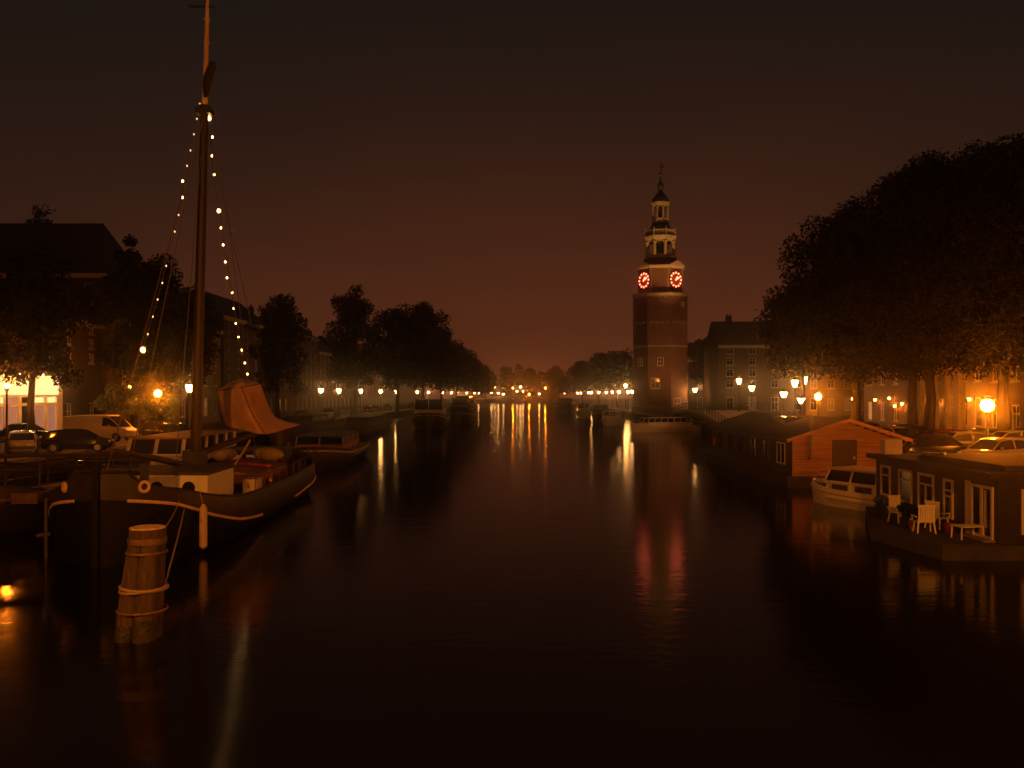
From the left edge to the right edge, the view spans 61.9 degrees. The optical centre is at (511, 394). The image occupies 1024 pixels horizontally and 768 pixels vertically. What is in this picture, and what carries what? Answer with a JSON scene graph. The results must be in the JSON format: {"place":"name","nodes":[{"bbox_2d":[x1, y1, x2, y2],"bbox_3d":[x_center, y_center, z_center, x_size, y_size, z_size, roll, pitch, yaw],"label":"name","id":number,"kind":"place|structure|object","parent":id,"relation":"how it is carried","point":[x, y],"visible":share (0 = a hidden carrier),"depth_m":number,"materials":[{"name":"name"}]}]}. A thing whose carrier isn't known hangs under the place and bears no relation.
{"place":"outdoors","nodes":[
{"label":"outdoors","id":0,"kind":"place"},
{"bbox_2d":[0,290,104,430],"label":"corner house","id":1,"kind":"structure","parent":0,"point":[53,406],"depth_m":78.90,"materials":[{"name":"brick"}]},
{"bbox_2d":[0,223,128,303],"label":"canal house","id":2,"kind":"structure","parent":0,"point":[87,249],"depth_m":104.45,"materials":[{"name":"brick"}]},
{"bbox_2d":[162,318,222,423],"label":"canal house","id":3,"kind":"structure","parent":0,"point":[211,409],"depth_m":115.09,"materials":[{"name":"brick"}]},
{"bbox_2d":[0,400,450,459],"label":"pavement","id":4,"kind":"structure","parent":0,"point":[122,442],"depth_m":89.45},
{"bbox_2d":[4,382,9,452],"bbox_3d":[-29.599,1.484,50.000,0.331,4.431,0.330,0,0,0],"label":"sodium lamp","id":5,"kind":"object","parent":4,"relation":"on","point":[6,444],"visible":0.97,"depth_m":49.94,"materials":[{"name":"metal"}]},
{"bbox_2d":[4,430,41,452],"bbox_3d":[-30.362,2.963,52.987,2.100,1.465,4.190,0,0,-28],"label":"parked car","id":6,"kind":"object","parent":4,"relation":"on","point":[23,440],"visible":0.67,"depth_m":51.40,"materials":[{"name":"silver paint"}]},
{"bbox_2d":[21,204,55,222],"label":"elm tree","id":7,"kind":"object","parent":4,"relation":"on","point":[38,215],"visible":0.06,"depth_m":121.34,"materials":[{"name":"green plant"}]},
{"bbox_2d":[0,241,89,430],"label":"elm tree","id":8,"kind":"object","parent":4,"relation":"on","point":[36,299],"visible":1,"depth_m":63.11,"materials":[{"name":"green plant"}]},
{"bbox_2d":[39,429,114,452],"bbox_3d":[-27.954,2.963,54.996,4.190,1.465,2.100,0,0,-15],"label":"parked car","id":9,"kind":"object","parent":4,"relation":"on","point":[53,441],"visible":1,"depth_m":54.22,"materials":[{"name":"black paint"}]},
{"bbox_2d":[92,383,139,414],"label":"bush","id":10,"kind":"object","parent":4,"relation":"on","point":[112,400],"visible":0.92,"depth_m":77.37,"materials":[{"name":"green plant"}]},
{"bbox_2d":[74,275,161,427],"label":"canal house","id":11,"kind":"structure","parent":4,"relation":"on","point":[87,295],"depth_m":88.00,"materials":[{"name":"brick"}]},
{"bbox_2d":[104,234,142,426],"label":"elm tree","id":12,"kind":"object","parent":4,"relation":"on","point":[129,256],"visible":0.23,"depth_m":91.50,"materials":[{"name":"green plant"}]},
{"bbox_2d":[82,253,218,419],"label":"elm tree","id":13,"kind":"object","parent":4,"relation":"on","point":[140,291],"visible":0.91,"depth_m":81.87,"materials":[{"name":"green plant"}]},
{"bbox_2d":[127,389,179,419],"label":"bush","id":14,"kind":"object","parent":4,"relation":"on","point":[149,410],"visible":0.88,"depth_m":78.68,"materials":[{"name":"green plant"}]},
{"bbox_2d":[140,420,173,435],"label":"parked car","id":15,"kind":"object","parent":4,"relation":"on","point":[147,427],"visible":0.39,"depth_m":72.16,"materials":[{"name":"black paint"}]},
{"bbox_2d":[150,423,190,434],"bbox_3d":[-26.087,2.963,65.811,2.100,1.465,4.540,0,0,5],"label":"parked car","id":16,"kind":"object","parent":4,"relation":"on","point":[167,427],"visible":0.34,"depth_m":64.92,"materials":[{"name":"grey paint"}]},
{"bbox_2d":[168,286,222,426],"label":"elm tree","id":17,"kind":"object","parent":4,"relation":"on","point":[209,352],"visible":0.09,"depth_m":94.71,"materials":[{"name":"green plant"}]},
{"bbox_2d":[243,294,311,418],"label":"elm tree","id":18,"kind":"object","parent":4,"relation":"on","point":[277,358],"visible":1,"depth_m":111.03,"materials":[{"name":"green plant"}]},
{"bbox_2d":[320,284,387,415],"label":"elm tree","id":19,"kind":"object","parent":4,"relation":"on","point":[350,368],"visible":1,"depth_m":144.55,"materials":[{"name":"green plant"}]},
{"bbox_2d":[399,379,424,404],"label":"canal house","id":20,"kind":"structure","parent":4,"relation":"on","point":[408,395],"depth_m":316.07,"materials":[{"name":"brick"}]},
{"bbox_2d":[0,401,450,452],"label":"road","id":21,"kind":"structure","parent":0,"point":[214,426],"depth_m":97.66,"materials":[{"name":"asphalt"}]},
{"bbox_2d":[0,423,49,442],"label":"parked car","id":22,"kind":"object","parent":21,"relation":"on","point":[40,431],"visible":0.3,"depth_m":65.28,"materials":[{"name":"black paint"}]},
{"bbox_2d":[63,415,137,440],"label":"delivery van","id":23,"kind":"object","parent":21,"relation":"on","point":[103,425],"visible":0.66,"depth_m":67.09,"materials":[{"name":"white paint"}]},
{"bbox_2d":[180,283,274,420],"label":"canal house","id":24,"kind":"structure","parent":0,"point":[232,365],"depth_m":127.04,"materials":[{"name":"brick"}]},
{"bbox_2d":[0,401,474,480],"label":"quay","id":25,"kind":"structure","parent":0,"point":[261,438],"depth_m":51.97,"materials":[{"name":"brick"}]},
{"bbox_2d":[0,403,450,465],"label":"kerb","id":26,"kind":"structure","parent":25,"relation":"on","point":[24,459],"depth_m":54.16,"materials":[{"name":"stone"}]},
{"bbox_2d":[368,303,436,412],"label":"elm tree","id":27,"kind":"object","parent":25,"relation":"on","point":[399,326],"visible":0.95,"depth_m":174.01,"materials":[{"name":"green plant"}]},
{"bbox_2d":[404,301,454,398],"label":"elm tree","id":28,"kind":"object","parent":25,"relation":"on","point":[431,320],"visible":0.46,"depth_m":203.09,"materials":[{"name":"green plant"}]},
{"bbox_2d":[419,327,465,398],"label":"elm tree","id":29,"kind":"object","parent":25,"relation":"on","point":[453,379],"visible":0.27,"depth_m":243.51,"materials":[{"name":"green plant"}]},
{"bbox_2d":[446,343,481,396],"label":"elm tree","id":30,"kind":"object","parent":25,"relation":"on","point":[467,370],"visible":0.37,"depth_m":288.35,"materials":[{"name":"green plant"}]},
{"bbox_2d":[458,361,493,402],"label":"elm tree","id":31,"kind":"object","parent":25,"relation":"on","point":[486,373],"visible":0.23,"depth_m":368.47,"materials":[{"name":"green plant"}]},
{"bbox_2d":[248,304,294,414],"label":"canal house","id":32,"kind":"structure","parent":0,"point":[287,401],"depth_m":151.94,"materials":[{"name":"brick"}]},
{"bbox_2d":[259,315,318,411],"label":"canal house","id":33,"kind":"structure","parent":0,"point":[307,401],"depth_m":169.00,"materials":[{"name":"brick"}]},
{"bbox_2d":[318,340,341,411],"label":"canal house","id":34,"kind":"structure","parent":0,"point":[329,396],"depth_m":184.49,"materials":[{"name":"brick"}]},
{"bbox_2d":[316,334,365,409],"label":"canal house","id":35,"kind":"structure","parent":0,"point":[347,399],"depth_m":209.24,"materials":[{"name":"brick"}]},
{"bbox_2d":[358,346,395,406],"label":"canal house","id":36,"kind":"structure","parent":0,"point":[373,395],"depth_m":250.67,"materials":[{"name":"brick"}]},
{"bbox_2d":[0,403,1023,767],"bbox_3d":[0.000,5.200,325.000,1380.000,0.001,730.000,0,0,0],"label":"canal water","id":37,"kind":"structure","parent":0,"point":[518,585],"depth_m":18.78,"materials":[{"name":"black liquid"}]},
{"bbox_2d":[36,498,50,558],"bbox_3d":[-14.822,4.550,27.000,0.456,2.500,0.140,0,0,0],"label":"mooring pole","id":38,"kind":"object","parent":37,"relation":"in","point":[45,534],"visible":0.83,"depth_m":26.95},
{"bbox_2d":[0,449,150,533],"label":"flat barge","id":39,"kind":"object","parent":37,"relation":"on","point":[22,504],"visible":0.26,"depth_m":33.91,"materials":[{"name":"metal"}]},
{"bbox_2d":[114,524,168,643],"bbox_3d":[-7.908,4.321,18.200,1.130,3.013,1.045,0,0,0],"label":"mooring post","id":40,"kind":"object","parent":37,"relation":"in","point":[140,610],"visible":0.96,"depth_m":17.87,"materials":[{"name":"wood"}]},
{"bbox_2d":[75,430,235,470],"bbox_3d":[-18.567,3.975,46.495,3.835,3.450,21.101,0,0,-2],"label":"canal boat","id":41,"kind":"object","parent":37,"relation":"on","point":[163,444],"visible":0.2,"depth_m":44.48,"materials":[{"name":"white paint"}]},
{"bbox_2d":[48,0,315,568],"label":"sailing barge","id":42,"kind":"object","parent":37,"relation":"on","point":[97,512],"visible":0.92,"depth_m":30.77,"materials":[{"name":"black paint"}]},
{"bbox_2d":[106,102,199,470],"bbox_3d":[-12.621,-4.857,30.509,0.223,14.373,9.461,0,0,-3],"label":"light string","id":43,"kind":"object","parent":42,"relation":"hanging from","point":[142,349],"visible":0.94,"depth_m":30.57,"materials":[{"name":"metal"}]},
{"bbox_2d":[199,490,206,548],"bbox_3d":[-10.022,4.068,27.700,0.264,1.903,0.247,0,0,0],"label":"pole fender","id":44,"kind":"object","parent":42,"relation":"hanging from","point":[203,526],"visible":1,"depth_m":27.60,"materials":[{"name":"wood"}]},
{"bbox_2d":[213,448,236,460],"bbox_3d":[-13.932,2.950,41.500,0.630,0.599,2.026,0,0,9],"label":"tarp bundle","id":45,"kind":"object","parent":42,"relation":"on","point":[226,454],"visible":1,"depth_m":41.05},
{"bbox_2d":[253,448,283,460],"bbox_3d":[-11.782,2.900,41.300,2.283,0.639,0.672,0,0,38],"label":"tarp bundle","id":46,"kind":"object","parent":42,"relation":"on","point":[269,454],"visible":0.98,"depth_m":40.91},
{"bbox_2d":[268,412,345,445],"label":"canal boat","id":47,"kind":"object","parent":37,"relation":"on","point":[317,421],"visible":0.62,"depth_m":91.28,"materials":[{"name":"black paint"}]},
{"bbox_2d":[287,431,370,471],"bbox_3d":[-14.045,4.350,65.488,4.727,2.700,17.108,0,0,-3],"label":"canal boat","id":48,"kind":"object","parent":37,"relation":"on","point":[329,450],"visible":0.77,"depth_m":61.22,"materials":[{"name":"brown wood"}]},
{"bbox_2d":[336,414,391,433],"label":"canal boat","id":49,"kind":"object","parent":37,"relation":"on","point":[363,423],"visible":0.85,"depth_m":118.22,"materials":[{"name":"black paint"}]},
{"bbox_2d":[411,399,449,429],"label":"canal boat","id":50,"kind":"object","parent":37,"relation":"on","point":[429,414],"visible":0.94,"depth_m":126.44,"materials":[{"name":"black paint"}]},
{"bbox_2d":[446,406,475,423],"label":"canal boat","id":51,"kind":"object","parent":37,"relation":"on","point":[461,415],"visible":0.84,"depth_m":151.23,"materials":[{"name":"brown wood"}]},
{"bbox_2d":[447,398,474,412],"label":"canal boat","id":52,"kind":"object","parent":37,"relation":"on","point":[460,401],"visible":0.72,"depth_m":192.37,"materials":[{"name":"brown wood"}]},
{"bbox_2d":[475,394,558,402],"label":"bridge","id":53,"kind":"structure","parent":37,"relation":"in","point":[532,399],"depth_m":505.00,"materials":[{"name":"brick"}]},
{"bbox_2d":[554,398,574,413],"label":"canal boat","id":54,"kind":"object","parent":37,"relation":"on","point":[565,405],"visible":0.94,"depth_m":234.07,"materials":[{"name":"brown wood"}]},
{"bbox_2d":[576,403,591,417],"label":"canal boat","id":55,"kind":"object","parent":37,"relation":"on","point":[583,411],"visible":0.94,"depth_m":185.02,"materials":[{"name":"beige paint"}]},
{"bbox_2d":[592,404,608,421],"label":"canal boat","id":56,"kind":"object","parent":37,"relation":"on","point":[597,414],"visible":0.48,"depth_m":160.11,"materials":[{"name":"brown wood"}]},
{"bbox_2d":[602,411,625,425],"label":"canal boat","id":57,"kind":"object","parent":37,"relation":"on","point":[611,418],"visible":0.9,"depth_m":140.97,"materials":[{"name":"white paint"}]},
{"bbox_2d":[631,417,701,432],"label":"tour boat","id":58,"kind":"object","parent":37,"relation":"on","point":[662,424],"visible":0.96,"depth_m":116.93,"materials":[{"name":"white paint"}]},
{"bbox_2d":[665,402,796,424],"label":"side bridge","id":59,"kind":"structure","parent":37,"relation":"in","point":[709,416],"depth_m":112.40,"materials":[{"name":"brick"}]},
{"bbox_2d":[705,411,912,487],"bbox_3d":[18.750,3.345,57.325,7.000,4.510,20.150,0,0,0],"label":"wooden houseboat","id":60,"kind":"object","parent":37,"relation":"on","point":[789,451],"visible":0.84,"depth_m":48.83,"materials":[{"name":"brown wood"}]},
{"bbox_2d":[776,442,784,464],"bbox_3d":[15.674,3.425,49.750,0.047,1.250,1.500,0,0,0],"label":"window","id":61,"kind":"structure","parent":60,"relation":"in","point":[780,446],"depth_m":49.73,"materials":[{"name":"beige paint"}]},
{"bbox_2d":[832,441,856,466],"bbox_3d":[18.600,3.585,47.773,1.400,1.970,0.095,0,0,0],"label":"window","id":62,"kind":"structure","parent":60,"relation":"in","point":[844,453],"depth_m":47.76,"materials":[{"name":"brown metal"}]},
{"bbox_2d":[810,465,875,510],"bbox_3d":[16.067,4.540,39.014,2.548,2.320,5.905,0,0,-27],"label":"motor boat","id":63,"kind":"object","parent":37,"relation":"on","point":[851,487],"visible":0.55,"depth_m":38.68,"materials":[{"name":"white paint"}]},
{"bbox_2d":[865,451,1023,560],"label":"black houseboat","id":64,"kind":"object","parent":37,"relation":"on","point":[986,490],"visible":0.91,"depth_m":28.74,"materials":[{"name":"wood"}]},
{"bbox_2d":[880,465,890,495],"bbox_3d":[15.295,3.535,34.950,0.060,1.230,0.900,0,0,0],"label":"window","id":65,"kind":"structure","parent":64,"relation":"in","point":[885,471],"depth_m":34.98,"materials":[{"name":"beige paint"}]},
{"bbox_2d":[880,439,901,453],"bbox_3d":[15.750,2.175,35.450,0.720,0.620,0.500,0,0,0],"label":"utility box","id":66,"kind":"object","parent":64,"relation":"on","point":[890,446],"visible":1,"depth_m":35.20,"materials":[{"name":"beige paint"}]},
{"bbox_2d":[887,495,901,523],"bbox_3d":[14.243,4.224,31.373,0.717,0.971,0.568,0,0,-20],"label":"garden chair","id":67,"kind":"object","parent":64,"relation":"on","point":[894,501],"visible":0.63,"depth_m":31.53,"materials":[{"name":"white plastic"}]},
{"bbox_2d":[896,501,911,526],"bbox_3d":[13.972,4.261,30.372,0.585,0.890,0.488,0,0,0],"label":"plant pot","id":68,"kind":"object","parent":64,"relation":"on","point":[903,519],"visible":0.69,"depth_m":30.29,"materials":[{"name":"ceramic"}]},
{"bbox_2d":[898,469,912,504],"bbox_3d":[15.295,3.580,33.200,0.060,1.280,1.100,0,0,0],"label":"window","id":69,"kind":"structure","parent":64,"relation":"in","point":[905,477],"depth_m":33.19,"materials":[{"name":"beige paint"}]},
{"bbox_2d":[904,503,920,529],"bbox_3d":[13.970,4.255,29.803,0.558,0.901,0.493,0,0,23],"label":"plant pot","id":70,"kind":"object","parent":64,"relation":"on","point":[909,511],"visible":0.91,"depth_m":29.71,"materials":[{"name":"green plant"}]},
{"bbox_2d":[911,505,937,533],"bbox_3d":[14.031,4.224,29.049,0.717,0.971,0.568,0,0,8],"label":"garden chair","id":71,"kind":"object","parent":64,"relation":"on","point":[927,516],"visible":1,"depth_m":28.82,"materials":[{"name":"white plastic"}]},
{"bbox_2d":[917,472,934,507],"bbox_3d":[15.295,3.600,31.550,0.060,1.320,1.200,0,0,0],"label":"window","id":72,"kind":"structure","parent":64,"relation":"in","point":[925,482],"depth_m":31.58,"materials":[{"name":"beige paint"}]},
{"bbox_2d":[924,500,950,529],"bbox_3d":[14.927,4.224,29.975,0.568,0.971,0.717,0,0,-28],"label":"garden chair","id":73,"kind":"object","parent":64,"relation":"on","point":[937,509],"visible":0.58,"depth_m":29.72,"materials":[{"name":"white plastic"}]},
{"bbox_2d":[943,478,953,519],"bbox_3d":[15.295,3.665,29.925,0.060,1.370,0.650,0,0,0],"label":"window","id":74,"kind":"structure","parent":64,"relation":"in","point":[948,485],"depth_m":29.92,"materials":[{"name":"beige paint"}]},
{"bbox_2d":[970,483,993,539],"bbox_3d":[15.293,3.820,27.780,0.065,1.720,1.280,0,0,0],"label":"glass door","id":75,"kind":"structure","parent":64,"relation":"in","point":[981,496],"depth_m":27.71,"materials":[{"name":"beige paint"}]},
{"bbox_2d":[0,0,1023,398],"label":"sky","id":76,"kind":"structure","parent":0,"point":[494,165],"materials":[{"name":"brown"}]},
{"bbox_2d":[514,363,523,399],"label":"house","id":77,"kind":"structure","parent":0,"point":[519,370],"depth_m":546.00,"materials":[{"name":"brick"}]},
{"bbox_2d":[446,399,631,402],"bbox_3d":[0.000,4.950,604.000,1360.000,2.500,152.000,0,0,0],"label":"quay","id":78,"kind":"structure","parent":0,"point":[514,401],"depth_m":528.00,"materials":[{"name":"brick"}]},
{"bbox_2d":[498,370,518,395],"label":"elm tree","id":79,"kind":"object","parent":78,"relation":"on","point":[508,381],"visible":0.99,"depth_m":533.66,"materials":[{"name":"green plant"}]},
{"bbox_2d":[521,367,541,395],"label":"elm tree","id":80,"kind":"object","parent":78,"relation":"on","point":[531,379],"visible":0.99,"depth_m":533.85,"materials":[{"name":"green plant"}]},
{"bbox_2d":[544,365,564,398],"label":"elm tree","id":81,"kind":"object","parent":78,"relation":"on","point":[554,375],"visible":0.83,"depth_m":534.55,"materials":[{"name":"green plant"}]},
{"bbox_2d":[536,370,547,399],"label":"house","id":82,"kind":"structure","parent":0,"point":[543,390],"depth_m":558.00,"materials":[{"name":"brick"}]},
{"bbox_2d":[687,342,703,409],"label":"canal house","id":83,"kind":"structure","parent":0,"point":[699,393],"depth_m":178.00,"materials":[{"name":"brick"}]},
{"bbox_2d":[573,400,863,417],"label":"tower pavement","id":84,"kind":"structure","parent":0,"point":[621,403],"depth_m":280.11,"materials":[{"name":"stone"}]},
{"bbox_2d":[566,360,591,402],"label":"elm tree","id":85,"kind":"object","parent":84,"relation":"on","point":[574,385],"visible":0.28,"depth_m":358.97,"materials":[{"name":"green plant"}]},
{"bbox_2d":[572,352,611,403],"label":"elm tree","id":86,"kind":"object","parent":84,"relation":"on","point":[587,374],"visible":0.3,"depth_m":288.25,"materials":[{"name":"green plant"}]},
{"bbox_2d":[591,348,632,407],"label":"elm tree","id":87,"kind":"object","parent":84,"relation":"on","point":[614,368],"visible":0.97,"depth_m":232.80,"materials":[{"name":"green plant"}]},
{"bbox_2d":[631,162,688,414],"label":"clock tower","id":88,"kind":"structure","parent":84,"relation":"on","point":[660,331],"depth_m":167.87,"materials":[{"name":"brick"}]},
{"bbox_2d":[688,337,706,404],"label":"elm tree","id":89,"kind":"object","parent":84,"relation":"on","point":[698,360],"visible":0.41,"depth_m":175.79,"materials":[{"name":"green plant"}]},
{"bbox_2d":[573,403,863,421],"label":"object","id":90,"kind":"structure","parent":0,"point":[628,415],"depth_m":179.80,"materials":[{"name":"brick"}]},
{"bbox_2d":[555,376,574,397],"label":"elm tree","id":91,"kind":"object","parent":90,"relation":"on","point":[562,383],"visible":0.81,"depth_m":427.83,"materials":[{"name":"green plant"}]},
{"bbox_2d":[704,314,808,415],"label":"canal house","id":92,"kind":"structure","parent":0,"point":[733,350],"depth_m":147.00,"materials":[{"name":"brick"}]},
{"bbox_2d":[809,368,863,414],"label":"canal house","id":93,"kind":"structure","parent":0,"point":[835,399],"depth_m":149.00,"materials":[{"name":"brick"}]},
{"bbox_2d":[864,359,917,425],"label":"canal house","id":94,"kind":"structure","parent":0,"point":[883,411],"depth_m":91.39,"materials":[{"name":"brick"}]},
{"bbox_2d":[986,340,1023,429],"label":"canal house","id":95,"kind":"structure","parent":0,"point":[1016,398],"depth_m":68.33,"materials":[{"name":"brick"}]},
{"label":"right pavement","id":96,"kind":"structure","parent":0,"visible":0},
{"bbox_2d":[753,284,844,414],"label":"plane tree","id":97,"kind":"object","parent":96,"relation":"on","point":[786,358],"visible":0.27,"depth_m":83.22,"materials":[{"name":"green plant"}]},
{"bbox_2d":[771,190,923,421],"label":"plane tree","id":98,"kind":"object","parent":96,"relation":"on","point":[816,339],"visible":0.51,"depth_m":72.67,"materials":[{"name":"green plant"}]},
{"bbox_2d":[869,170,954,423],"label":"plane tree","id":99,"kind":"object","parent":96,"relation":"on","point":[912,411],"depth_m":79.68,"materials":[{"name":"green plant"}]},
{"bbox_2d":[896,427,931,444],"bbox_3d":[27.392,2.963,57.811,2.100,1.465,4.540,0,0,-5],"label":"parked car","id":100,"kind":"object","parent":96,"relation":"on","point":[912,432],"visible":0.27,"depth_m":57.13,"materials":[{"name":"blue paint"}]},
{"bbox_2d":[817,148,1021,429],"bbox_3d":[31.285,-7.258,64.018,14.230,22.105,14.783,0,0,-32],"label":"plane tree","id":101,"kind":"object","parent":96,"relation":"on","point":[899,331],"visible":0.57,"depth_m":62.63,"materials":[{"name":"green plant"}]},
{"bbox_2d":[902,434,971,452],"bbox_3d":[23.310,2.963,46.961,4.540,1.465,2.100,0,0,12],"label":"parked car","id":102,"kind":"object","parent":96,"relation":"on","point":[938,443],"visible":0.39,"depth_m":46.29,"materials":[{"name":"black paint"}]},
{"bbox_2d":[918,365,982,429],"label":"portico","id":103,"kind":"structure","parent":96,"relation":"on","point":[961,403],"depth_m":75.25,"materials":[{"name":"stone"}]},
{"bbox_2d":[918,300,985,429],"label":"portico house","id":104,"kind":"structure","parent":96,"relation":"on","point":[975,415],"depth_m":74.77,"materials":[{"name":"beige paint"}]},
{"bbox_2d":[975,397,981,426],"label":"door","id":105,"kind":"structure","parent":104,"relation":"in","point":[978,410],"depth_m":73.41,"materials":[{"name":"beige paint"}]},
{"bbox_2d":[894,132,1023,430],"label":"plane tree","id":106,"kind":"object","parent":96,"relation":"on","point":[993,284],"visible":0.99,"depth_m":55.35,"materials":[{"name":"green plant"}]},
{"bbox_2d":[945,431,995,443],"bbox_3d":[27.104,2.963,51.499,4.190,1.465,2.100,0,0,5],"label":"parked car","id":107,"kind":"object","parent":96,"relation":"on","point":[967,437],"visible":0.15,"depth_m":50.78,"materials":[{"name":"grey paint"}]},
{"bbox_2d":[980,395,994,436],"bbox_3d":[26.179,1.872,47.000,0.810,3.656,0.810,0,0,0],"label":"sodium lamp","id":108,"kind":"object","parent":96,"relation":"on","point":[987,405],"visible":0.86,"depth_m":46.86,"materials":[{"name":"glass"}]},
{"bbox_2d":[956,437,1023,452],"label":"parked car","id":109,"kind":"object","parent":96,"relation":"on","point":[999,445],"visible":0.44,"depth_m":43.43,"materials":[{"name":"silver paint"}]},
{"label":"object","id":110,"kind":"structure","parent":0,"visible":0},
{"bbox_2d":[993,430,1023,437],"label":"parked car","id":111,"kind":"object","parent":110,"relation":"on","point":[1009,433],"visible":0.15,"depth_m":52.38,"materials":[{"name":"silver paint"}]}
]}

